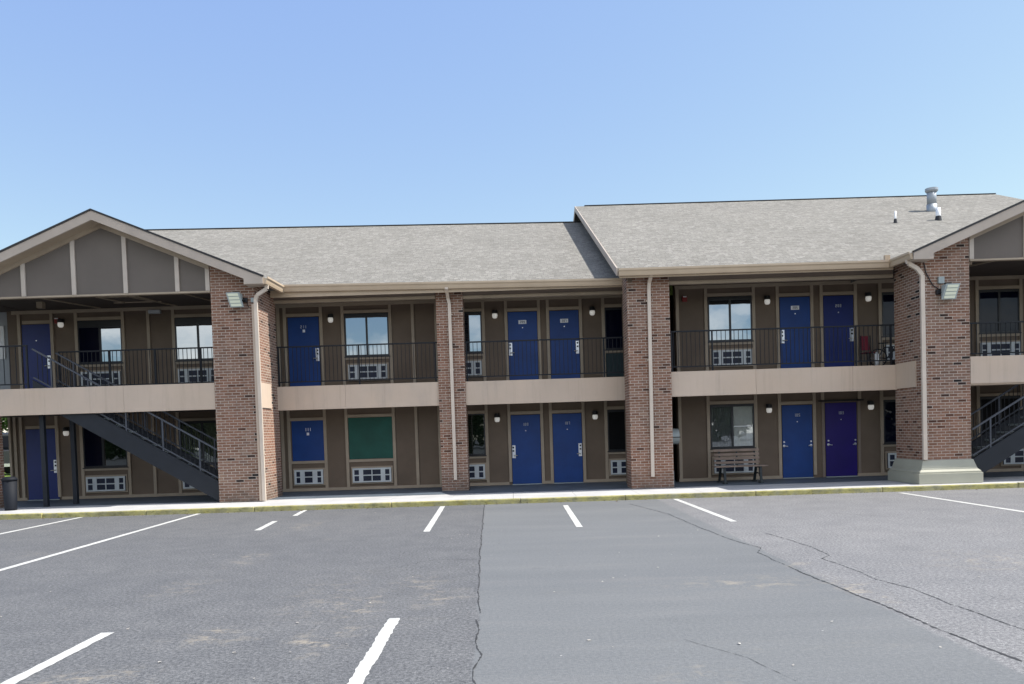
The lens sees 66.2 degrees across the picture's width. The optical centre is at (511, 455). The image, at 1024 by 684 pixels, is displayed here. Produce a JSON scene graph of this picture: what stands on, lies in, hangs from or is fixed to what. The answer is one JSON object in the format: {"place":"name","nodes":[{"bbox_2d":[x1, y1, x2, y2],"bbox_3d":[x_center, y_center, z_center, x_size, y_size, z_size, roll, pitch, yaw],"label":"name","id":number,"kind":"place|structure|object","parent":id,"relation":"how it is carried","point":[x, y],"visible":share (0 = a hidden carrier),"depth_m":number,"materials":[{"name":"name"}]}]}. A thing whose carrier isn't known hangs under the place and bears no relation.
{"place":"outdoors","nodes":[
{"label":"outdoors","id":0,"kind":"place"},
{"bbox_2d":[2,433,9,472],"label":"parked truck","id":1,"kind":"object","parent":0,"point":[6,453],"visible":0.09,"depth_m":46.55,"materials":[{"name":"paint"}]},
{"bbox_2d":[0,488,1023,683],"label":"parking lot","id":2,"kind":"structure","parent":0,"point":[655,602],"depth_m":8.35,"materials":[{"name":"grey asphalt"}]},
{"bbox_2d":[0,517,81,533],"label":"parking line","id":3,"kind":"object","parent":2,"relation":"on","point":[39,525],"visible":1,"depth_m":16.82,"materials":[{"name":"paint"}]},
{"bbox_2d":[1,632,113,683],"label":"parking line","id":4,"kind":"object","parent":2,"relation":"on","point":[43,665],"visible":1,"depth_m":6.33,"materials":[{"name":"paint"}]},
{"bbox_2d":[0,513,200,570],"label":"parking line","id":5,"kind":"object","parent":2,"relation":"on","point":[91,544],"visible":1,"depth_m":13.32,"materials":[{"name":"paint"}]},
{"bbox_2d":[256,521,276,529],"bbox_3d":[-4.839,1.387,15.483,0.119,0.001,1.515,-2,2,-5],"label":"parking line","id":6,"kind":"object","parent":2,"relation":"on","point":[266,525],"visible":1,"depth_m":15.47,"materials":[{"name":"paint"}]},
{"bbox_2d":[347,618,399,683],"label":"parking line","id":7,"kind":"object","parent":2,"relation":"on","point":[363,668],"visible":1,"depth_m":6.22,"materials":[{"name":"paint"}]},
{"bbox_2d":[423,506,444,531],"bbox_3d":[-1.559,1.266,16.053,0.120,0.001,4.591,-2,2,-1],"label":"parking line","id":8,"kind":"object","parent":2,"relation":"on","point":[433,519],"visible":1,"depth_m":15.61,"materials":[{"name":"paint"}]},
{"bbox_2d":[472,620,481,683],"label":"pavement crack","id":9,"kind":"object","parent":2,"relation":"on","point":[473,680],"visible":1,"depth_m":6.18,"materials":[{"name":"black asphalt"}]},
{"bbox_2d":[477,505,484,612],"bbox_3d":[-0.494,1.334,12.969,0.068,0.001,10.965,-2,2,-2],"label":"pavement crack","id":10,"kind":"object","parent":2,"relation":"on","point":[479,565],"visible":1,"depth_m":10.02,"materials":[{"name":"black asphalt"}]},
{"bbox_2d":[0,509,979,678],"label":"loose grit","id":11,"kind":"object","parent":2,"relation":"on","point":[412,576],"visible":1,"depth_m":7.31,"materials":[{"name":"grey gravel"}]},
{"bbox_2d":[0,482,1023,519],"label":"kerb","id":12,"kind":"structure","parent":2,"relation":"on","point":[502,501],"depth_m":18.46,"materials":[{"name":"paint"}]},
{"bbox_2d":[563,505,582,526],"bbox_3d":[1.190,1.192,15.698,0.120,0.001,3.940,-2,2,0],"label":"parking line","id":13,"kind":"object","parent":2,"relation":"on","point":[577,523],"visible":1,"depth_m":15.37,"materials":[{"name":"paint"}]},
{"bbox_2d":[674,499,734,520],"bbox_3d":[3.861,1.095,16.088,0.120,0.001,4.521,-2,2,-1],"label":"parking line","id":14,"kind":"object","parent":2,"relation":"on","point":[713,513],"visible":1,"depth_m":15.70,"materials":[{"name":"paint"}]},
{"bbox_2d":[632,504,793,568],"bbox_3d":[3.099,1.207,13.395,0.271,0.001,8.358,-2,2,-5],"label":"pavement crack","id":15,"kind":"object","parent":2,"relation":"on","point":[722,536],"visible":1,"depth_m":12.03,"materials":[{"name":"black asphalt"}]},
{"bbox_2d":[766,533,1021,628],"bbox_3d":[4.046,1.348,8.147,0.253,0.001,8.196,-2,2,-1],"label":"pavement crack","id":16,"kind":"object","parent":2,"relation":"on","point":[900,585],"visible":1,"depth_m":8.07,"materials":[{"name":"black asphalt"}]},
{"bbox_2d":[795,569,1020,660],"bbox_3d":[3.523,1.429,6.139,0.129,0.001,6.180,-2,2,-3],"label":"pavement crack","id":17,"kind":"object","parent":2,"relation":"on","point":[919,620],"visible":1,"depth_m":6.72,"materials":[{"name":"black asphalt"}]},
{"bbox_2d":[903,493,1023,511],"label":"parking line","id":18,"kind":"object","parent":2,"relation":"on","point":[965,502],"visible":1,"depth_m":15.67,"materials":[{"name":"paint"}]},
{"bbox_2d":[0,476,1023,513],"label":"walkway","id":19,"kind":"structure","parent":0,"point":[475,496],"depth_m":19.40,"materials":[{"name":"concrete"}]},
{"bbox_2d":[1,476,17,510],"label":"trash can","id":20,"kind":"object","parent":19,"relation":"on","point":[9,486],"visible":1,"depth_m":19.53,"materials":[{"name":"plastic"}]},
{"bbox_2d":[971,384,1023,472],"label":"metal staircase","id":21,"kind":"structure","parent":19,"relation":"on","point":[997,444],"depth_m":19.28,"materials":[{"name":"metal"}]},
{"bbox_2d":[0,0,1023,432],"label":"sky","id":22,"kind":"structure","parent":0,"point":[145,114],"materials":[{"name":"blue"}]},
{"bbox_2d":[54,489,976,517],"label":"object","id":23,"kind":"object","parent":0,"point":[545,502],"visible":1,"depth_m":18.33,"materials":[{"name":"brown plant"}]},
{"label":"ground","id":24,"kind":"structure","parent":0,"visible":0},
{"bbox_2d":[2,418,7,432],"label":"broadleaf tree","id":25,"kind":"object","parent":24,"relation":"on","point":[4,423],"visible":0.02,"depth_m":56.70,"materials":[{"name":"green plant"}]},
{"bbox_2d":[0,193,1023,507],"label":"motel building","id":26,"kind":"structure","parent":24,"relation":"on","point":[276,403],"depth_m":22.07,"materials":[{"name":"brick"}]},
{"bbox_2d":[0,326,5,358],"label":"window","id":27,"kind":"structure","parent":26,"relation":"in","point":[2,332],"depth_m":22.75,"materials":[{"name":"white glass"}]},
{"bbox_2d":[21,324,50,388],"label":"door","id":28,"kind":"structure","parent":26,"relation":"in","point":[37,336],"depth_m":22.68,"materials":[{"name":"blue paint"}]},
{"bbox_2d":[25,428,59,500],"bbox_3d":[-13.623,0.276,22.750,0.914,2.074,0.113,-2,2,0],"label":"door","id":29,"kind":"structure","parent":26,"relation":"in","point":[33,450],"depth_m":22.78,"materials":[{"name":"blue paint"}]},
{"bbox_2d":[57,319,63,327],"bbox_3d":[-12.985,-3.802,22.588,0.176,0.255,0.176,-2,2,0],"label":"wall lamp","id":30,"kind":"object","parent":26,"relation":"attached to","point":[60,323],"visible":1,"depth_m":22.53,"materials":[{"name":"white glass"}]},
{"bbox_2d":[62,427,69,435],"bbox_3d":[-12.888,-0.685,22.689,0.176,0.255,0.176,-2,2,0],"label":"wall lamp","id":31,"kind":"object","parent":26,"relation":"attached to","point":[66,430],"visible":1,"depth_m":22.63,"materials":[{"name":"white glass"}]},
{"bbox_2d":[77,320,123,364],"bbox_3d":[-11.888,-3.255,22.656,1.323,1.260,0.074,-2,2,0],"label":"window","id":32,"kind":"structure","parent":26,"relation":"in","point":[97,334],"depth_m":22.67,"materials":[{"name":"glass"}]},
{"bbox_2d":[81,370,123,386],"bbox_3d":[-11.854,-2.196,22.675,1.220,0.510,0.103,-2,2,0],"label":"ac unit","id":33,"kind":"object","parent":26,"relation":"attached to","point":[103,373],"visible":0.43,"depth_m":22.63,"materials":[{"name":"paint"}]},
{"bbox_2d":[82,427,128,468],"bbox_3d":[-11.794,-0.253,22.754,1.323,1.270,0.074,-2,2,0],"label":"window","id":34,"kind":"structure","parent":26,"relation":"in","point":[98,452],"depth_m":22.78,"materials":[{"name":"glass"}]},
{"bbox_2d":[85,474,128,492],"bbox_3d":[-11.760,0.831,22.773,1.220,0.510,0.103,-2,2,0],"label":"ac unit","id":35,"kind":"object","parent":26,"relation":"attached to","point":[104,483],"visible":1,"depth_m":22.73,"materials":[{"name":"paint"}]},
{"bbox_2d":[148,310,160,313],"bbox_3d":[-10.284,-4.125,22.608,0.340,0.100,0.120,-2,2,0],"label":"emergency light","id":36,"kind":"object","parent":26,"relation":"attached to","point":[154,311],"visible":1,"depth_m":22.55,"materials":[{"name":"grey plastic"}]},
{"bbox_2d":[182,481,197,489],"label":"ac unit","id":37,"kind":"object","parent":26,"relation":"attached to","point":[185,486],"visible":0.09,"depth_m":22.74,"materials":[{"name":"paint"}]},
{"bbox_2d":[174,317,212,361],"bbox_3d":[-9.084,-3.343,22.656,1.323,1.260,0.074,-2,2,0],"label":"window","id":38,"kind":"structure","parent":26,"relation":"in","point":[193,331],"depth_m":22.67,"materials":[{"name":"glass"}]},
{"bbox_2d":[177,367,213,383],"bbox_3d":[-9.056,-2.284,22.675,1.220,0.510,0.103,-2,2,0],"label":"ac unit","id":39,"kind":"object","parent":26,"relation":"attached to","point":[189,373],"visible":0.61,"depth_m":22.63,"materials":[{"name":"paint"}]},
{"bbox_2d":[180,420,217,464],"bbox_3d":[-8.990,-0.351,22.753,1.323,1.290,0.074,-2,2,0],"label":"window","id":40,"kind":"structure","parent":26,"relation":"in","point":[208,427],"depth_m":22.78,"materials":[{"name":"glass"}]},
{"bbox_2d":[226,292,247,307],"bbox_3d":[-6.884,-3.871,19.642,0.459,0.366,0.271,-2,2,0],"label":"floodlight","id":41,"kind":"object","parent":26,"relation":"attached to","point":[236,299],"visible":1,"depth_m":19.54,"materials":[{"name":"white plastic"}]},
{"bbox_2d":[287,317,320,386],"bbox_3d":[-6.077,-2.994,22.931,0.924,2.084,0.113,-2,2,0],"label":"door","id":42,"kind":"structure","parent":26,"relation":"in","point":[296,325],"depth_m":22.97,"materials":[{"name":"paint"}]},
{"bbox_2d":[293,468,325,485],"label":"ac unit","id":43,"kind":"object","parent":26,"relation":"attached to","point":[307,476],"visible":1,"depth_m":23.01,"materials":[{"name":"paint"}]},
{"bbox_2d":[327,314,332,322],"bbox_3d":[-5.287,-3.992,22.869,0.176,0.255,0.176,-2,2,0],"label":"wall lamp","id":44,"kind":"object","parent":26,"relation":"attached to","point":[330,318],"visible":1,"depth_m":22.81,"materials":[{"name":"white glass"}]},
{"bbox_2d":[344,312,388,357],"bbox_3d":[-4.242,-3.504,22.936,1.340,1.280,0.074,-2,2,0],"label":"window","id":45,"kind":"structure","parent":26,"relation":"in","point":[360,328],"depth_m":22.95,"materials":[{"name":"glass"}]},
{"bbox_2d":[347,362,388,380],"bbox_3d":[-4.208,-2.434,22.956,1.220,0.510,0.103,-2,2,0],"label":"ac unit","id":46,"kind":"object","parent":26,"relation":"attached to","point":[379,373],"visible":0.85,"depth_m":22.91,"materials":[{"name":"paint"}]},
{"bbox_2d":[351,466,393,483],"bbox_3d":[-4.104,0.582,23.053,1.220,0.510,0.103,-2,2,0],"label":"ac unit","id":47,"kind":"object","parent":26,"relation":"attached to","point":[370,474],"visible":1,"depth_m":23.01,"materials":[{"name":"paint"}]},
{"bbox_2d":[464,312,482,353],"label":"window","id":48,"kind":"structure","parent":26,"relation":"in","point":[473,324],"depth_m":22.95,"materials":[{"name":"glass"}]},
{"bbox_2d":[466,359,483,375],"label":"ac unit","id":49,"kind":"object","parent":26,"relation":"attached to","point":[477,371],"visible":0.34,"depth_m":22.91,"materials":[{"name":"paint"}]},
{"bbox_2d":[468,414,486,456],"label":"window","id":50,"kind":"structure","parent":26,"relation":"in","point":[476,422],"depth_m":23.05,"materials":[{"name":"glass"}]},
{"bbox_2d":[469,463,486,480],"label":"ac unit","id":51,"kind":"object","parent":26,"relation":"attached to","point":[478,471],"visible":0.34,"depth_m":23.01,"materials":[{"name":"paint"}]},
{"bbox_2d":[492,310,497,318],"bbox_3d":[-0.504,-4.112,22.870,0.176,0.255,0.176,-2,2,0],"label":"wall lamp","id":52,"kind":"object","parent":26,"relation":"attached to","point":[494,314],"visible":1,"depth_m":22.81,"materials":[{"name":"white glass"}]},
{"bbox_2d":[494,413,499,421],"bbox_3d":[-0.434,-1.094,22.968,0.176,0.255,0.176,-2,2,0],"label":"wall lamp","id":53,"kind":"object","parent":26,"relation":"attached to","point":[497,417],"visible":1,"depth_m":22.91,"materials":[{"name":"white glass"}]},
{"bbox_2d":[507,311,538,379],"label":"door","id":54,"kind":"structure","parent":26,"relation":"in","point":[521,325],"depth_m":22.97,"materials":[{"name":"paint"}]},
{"bbox_2d":[510,414,541,484],"bbox_3d":[0.420,-0.162,23.030,0.874,2.054,0.113,-2,2,0],"label":"door","id":55,"kind":"structure","parent":26,"relation":"in","point":[525,429],"depth_m":23.07,"materials":[{"name":"paint"}]},
{"bbox_2d":[549,310,580,378],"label":"door","id":56,"kind":"structure","parent":26,"relation":"in","point":[563,324],"depth_m":22.97,"materials":[{"name":"paint"}]},
{"bbox_2d":[552,413,583,483],"bbox_3d":[1.640,-0.201,23.030,0.874,2.054,0.113,-2,2,0],"label":"door","id":57,"kind":"structure","parent":26,"relation":"in","point":[566,427],"depth_m":23.06,"materials":[{"name":"paint"}]},
{"bbox_2d":[589,306,594,314],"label":"wall lamp","id":58,"kind":"object","parent":26,"relation":"attached to","point":[592,310],"visible":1,"depth_m":22.81,"materials":[{"name":"white glass"}]},
{"bbox_2d":[592,411,597,418],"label":"wall lamp","id":59,"kind":"object","parent":26,"relation":"attached to","point":[595,414],"visible":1,"depth_m":22.90,"materials":[{"name":"white glass"}]},
{"bbox_2d":[604,307,622,350],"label":"window","id":60,"kind":"structure","parent":26,"relation":"in","point":[613,316],"depth_m":22.95,"materials":[{"name":"glass"}]},
{"bbox_2d":[607,409,625,451],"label":"window","id":61,"kind":"structure","parent":26,"relation":"in","point":[615,418],"depth_m":23.05,"materials":[{"name":"glass"}]},
{"bbox_2d":[609,458,625,475],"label":"ac unit","id":62,"kind":"object","parent":26,"relation":"attached to","point":[617,467],"visible":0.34,"depth_m":23.01,"materials":[{"name":"paint"}]},
{"bbox_2d":[673,429,679,443],"bbox_3d":[4.297,-0.482,21.210,0.420,0.500,0.440,-2,2,0],"label":"electric meter","id":63,"kind":"object","parent":26,"relation":"attached to","point":[676,437],"visible":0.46,"depth_m":21.04,"materials":[{"name":"grey metal"}]},
{"bbox_2d":[682,296,686,301],"bbox_3d":[4.835,-4.378,22.005,0.140,0.160,0.080,-2,2,0],"label":"fire alarm","id":64,"kind":"object","parent":26,"relation":"attached to","point":[684,298],"visible":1,"depth_m":21.98,"materials":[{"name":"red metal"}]},
{"bbox_2d":[707,296,753,342],"bbox_3d":[6.119,-3.809,22.026,1.290,1.280,0.074,-2,2,0],"label":"window","id":65,"kind":"structure","parent":26,"relation":"in","point":[729,312],"depth_m":22.04,"materials":[{"name":"glass"}]},
{"bbox_2d":[709,348,753,366],"bbox_3d":[6.167,-2.740,22.046,1.220,0.510,0.103,-2,2,0],"label":"ac unit","id":66,"kind":"object","parent":26,"relation":"attached to","point":[729,352],"visible":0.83,"depth_m":22.00,"materials":[{"name":"paint"}]},
{"bbox_2d":[712,456,753,474],"bbox_3d":[6.262,0.287,22.144,1.220,0.510,0.103,-2,2,0],"label":"ac unit","id":67,"kind":"object","parent":26,"relation":"attached to","point":[738,470],"visible":0.5,"depth_m":22.11,"materials":[{"name":"paint"}]},
{"bbox_2d":[710,404,755,449],"bbox_3d":[6.213,-0.802,22.124,1.290,1.260,0.074,-2,2,0],"label":"window","id":68,"kind":"structure","parent":26,"relation":"in","point":[723,418],"depth_m":22.15,"materials":[{"name":"glass"}]},
{"bbox_2d":[764,295,769,304],"bbox_3d":[7.138,-4.341,21.960,0.176,0.255,0.176,-2,2,0],"label":"wall lamp","id":69,"kind":"object","parent":26,"relation":"attached to","point":[766,299],"visible":1,"depth_m":21.90,"materials":[{"name":"white glass"}]},
{"bbox_2d":[766,404,771,412],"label":"wall lamp","id":70,"kind":"object","parent":26,"relation":"attached to","point":[768,408],"visible":1,"depth_m":22.00,"materials":[{"name":"white glass"}]},
{"bbox_2d":[779,296,810,367],"bbox_3d":[7.962,-3.404,22.022,0.874,2.084,0.113,-2,2,0],"label":"door","id":71,"kind":"structure","parent":26,"relation":"in","point":[793,311],"depth_m":22.05,"materials":[{"name":"paint"}]},
{"bbox_2d":[781,404,813,478],"bbox_3d":[8.057,-0.382,22.128,0.874,2.074,0.096,-2,2,0],"label":"door","id":72,"kind":"structure","parent":26,"relation":"in","point":[796,420],"depth_m":22.16,"materials":[{"name":"paint"}]},
{"bbox_2d":[823,295,853,366],"bbox_3d":[9.177,-3.442,22.022,0.864,2.084,0.113,-2,2,0],"label":"door","id":73,"kind":"structure","parent":26,"relation":"in","point":[837,309],"depth_m":22.05,"materials":[{"name":"blue paint"}]},
{"bbox_2d":[824,402,857,476],"bbox_3d":[9.291,-0.436,22.128,0.904,2.104,0.096,-2,2,0],"label":"door","id":74,"kind":"structure","parent":26,"relation":"in","point":[840,417],"depth_m":22.16,"materials":[{"name":"paint"}]},
{"bbox_2d":[860,335,875,365],"bbox_3d":[9.652,-2.805,21.303,0.272,0.900,0.489,-2,2,0],"label":"folding chair","id":75,"kind":"object","parent":26,"relation":"on","point":[864,343],"visible":0.71,"depth_m":21.43,"materials":[{"name":"red plastic"}]},
{"bbox_2d":[865,292,871,301],"bbox_3d":[9.966,-4.430,21.960,0.176,0.255,0.176,-2,2,0],"label":"wall lamp","id":76,"kind":"object","parent":26,"relation":"attached to","point":[868,295],"visible":1,"depth_m":21.90,"materials":[{"name":"white glass"}]},
{"bbox_2d":[867,401,873,409],"bbox_3d":[10.081,-1.404,22.058,0.176,0.255,0.176,-2,2,0],"label":"wall lamp","id":77,"kind":"object","parent":26,"relation":"attached to","point":[870,404],"visible":1,"depth_m":22.00,"materials":[{"name":"white glass"}]},
{"bbox_2d":[874,352,878,364],"bbox_3d":[9.705,-2.543,20.889,0.120,0.400,0.114,-2,2,0],"label":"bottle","id":78,"kind":"object","parent":26,"relation":"on","point":[876,362],"visible":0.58,"depth_m":20.85,"materials":[{"name":"white plastic"}]},
{"bbox_2d":[869,341,894,365],"bbox_3d":[10.059,-2.706,20.984,1.054,0.690,0.405,-2,2,0],"label":"bicycle","id":79,"kind":"object","parent":26,"relation":"on","point":[893,350],"visible":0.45,"depth_m":20.97,"materials":[{"name":"metal"}]},
{"bbox_2d":[882,292,894,336],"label":"window","id":80,"kind":"structure","parent":26,"relation":"in","point":[887,297],"depth_m":22.04,"materials":[{"name":"glass"}]},
{"bbox_2d":[883,343,894,361],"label":"ac unit","id":81,"kind":"object","parent":26,"relation":"attached to","point":[888,351],"visible":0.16,"depth_m":22.00,"materials":[{"name":"paint"}]},
{"bbox_2d":[883,400,895,444],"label":"window","id":82,"kind":"structure","parent":26,"relation":"in","point":[889,406],"depth_m":22.14,"materials":[{"name":"glass"}]},
{"bbox_2d":[885,451,895,469],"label":"ac unit","id":83,"kind":"object","parent":26,"relation":"attached to","point":[890,456],"visible":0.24,"depth_m":22.11,"materials":[{"name":"paint"}]},
{"bbox_2d":[925,187,937,211],"bbox_3d":[14.454,-8.726,27.046,0.410,0.960,0.410,-2,2,0],"label":"roof vent","id":84,"kind":"object","parent":26,"relation":"on","point":[931,193],"visible":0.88,"depth_m":26.91,"materials":[{"name":"metal"}]},
{"bbox_2d":[923,262,940,289],"bbox_3d":[10.135,-4.290,18.903,0.449,0.711,0.046,-2,2,5],"label":"cable","id":85,"kind":"object","parent":26,"relation":"attached to","point":[928,277],"visible":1,"depth_m":18.90,"materials":[{"name":"black plastic"}]},
{"bbox_2d":[935,207,941,220],"bbox_3d":[13.666,-7.691,25.178,0.214,0.460,0.209,-2,2,0],"label":"vent pipe","id":86,"kind":"object","parent":26,"relation":"on","point":[938,215],"visible":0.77,"depth_m":25.11,"materials":[{"name":"plastic"}]},
{"bbox_2d":[937,277,944,283],"bbox_3d":[10.323,-4.209,18.899,0.140,0.160,0.070,-2,2,0],"label":"junction box","id":87,"kind":"object","parent":26,"relation":"attached to","point":[940,280],"visible":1,"depth_m":18.86,"materials":[{"name":"grey metal"}]},
{"bbox_2d":[935,283,959,299],"bbox_3d":[10.442,-3.906,18.808,0.459,0.366,0.271,-2,2,0],"label":"floodlight","id":88,"kind":"object","parent":26,"relation":"attached to","point":[948,291],"visible":1,"depth_m":18.71,"materials":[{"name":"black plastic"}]},
{"bbox_2d":[978,340,1020,355],"bbox_3d":[13.694,-2.955,22.046,1.220,0.510,0.103,-2,2,0],"label":"ac unit","id":89,"kind":"object","parent":26,"relation":"attached to","point":[1005,345],"visible":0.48,"depth_m":22.00,"materials":[{"name":"paint"}]},
{"bbox_2d":[978,289,1021,333],"bbox_3d":[13.671,-4.025,22.027,1.200,1.240,0.074,-2,2,0],"label":"window","id":90,"kind":"structure","parent":26,"relation":"in","point":[998,305],"depth_m":22.04,"materials":[{"name":"glass"}]},
{"bbox_2d":[980,396,1019,435],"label":"window","id":91,"kind":"structure","parent":26,"relation":"in","point":[983,400],"depth_m":22.13,"materials":[{"name":"glass"}]},
{"bbox_2d":[1000,448,1023,465],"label":"ac unit","id":92,"kind":"object","parent":26,"relation":"attached to","point":[1016,458],"visible":0.64,"depth_m":22.11,"materials":[{"name":"paint"}]},
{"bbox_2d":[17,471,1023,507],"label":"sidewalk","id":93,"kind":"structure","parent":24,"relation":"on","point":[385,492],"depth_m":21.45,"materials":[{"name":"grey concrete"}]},
{"bbox_2d":[31,348,218,500],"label":"metal staircase","id":94,"kind":"structure","parent":93,"relation":"on","point":[156,451],"depth_m":20.03,"materials":[{"name":"metal"}]},
{"bbox_2d":[712,448,767,483],"bbox_3d":[6.132,0.289,21.227,1.400,0.922,0.720,-2,2,0],"label":"park bench","id":95,"kind":"object","parent":93,"relation":"on","point":[737,462],"visible":1,"depth_m":21.40,"materials":[{"name":"brown wood"}]}
]}

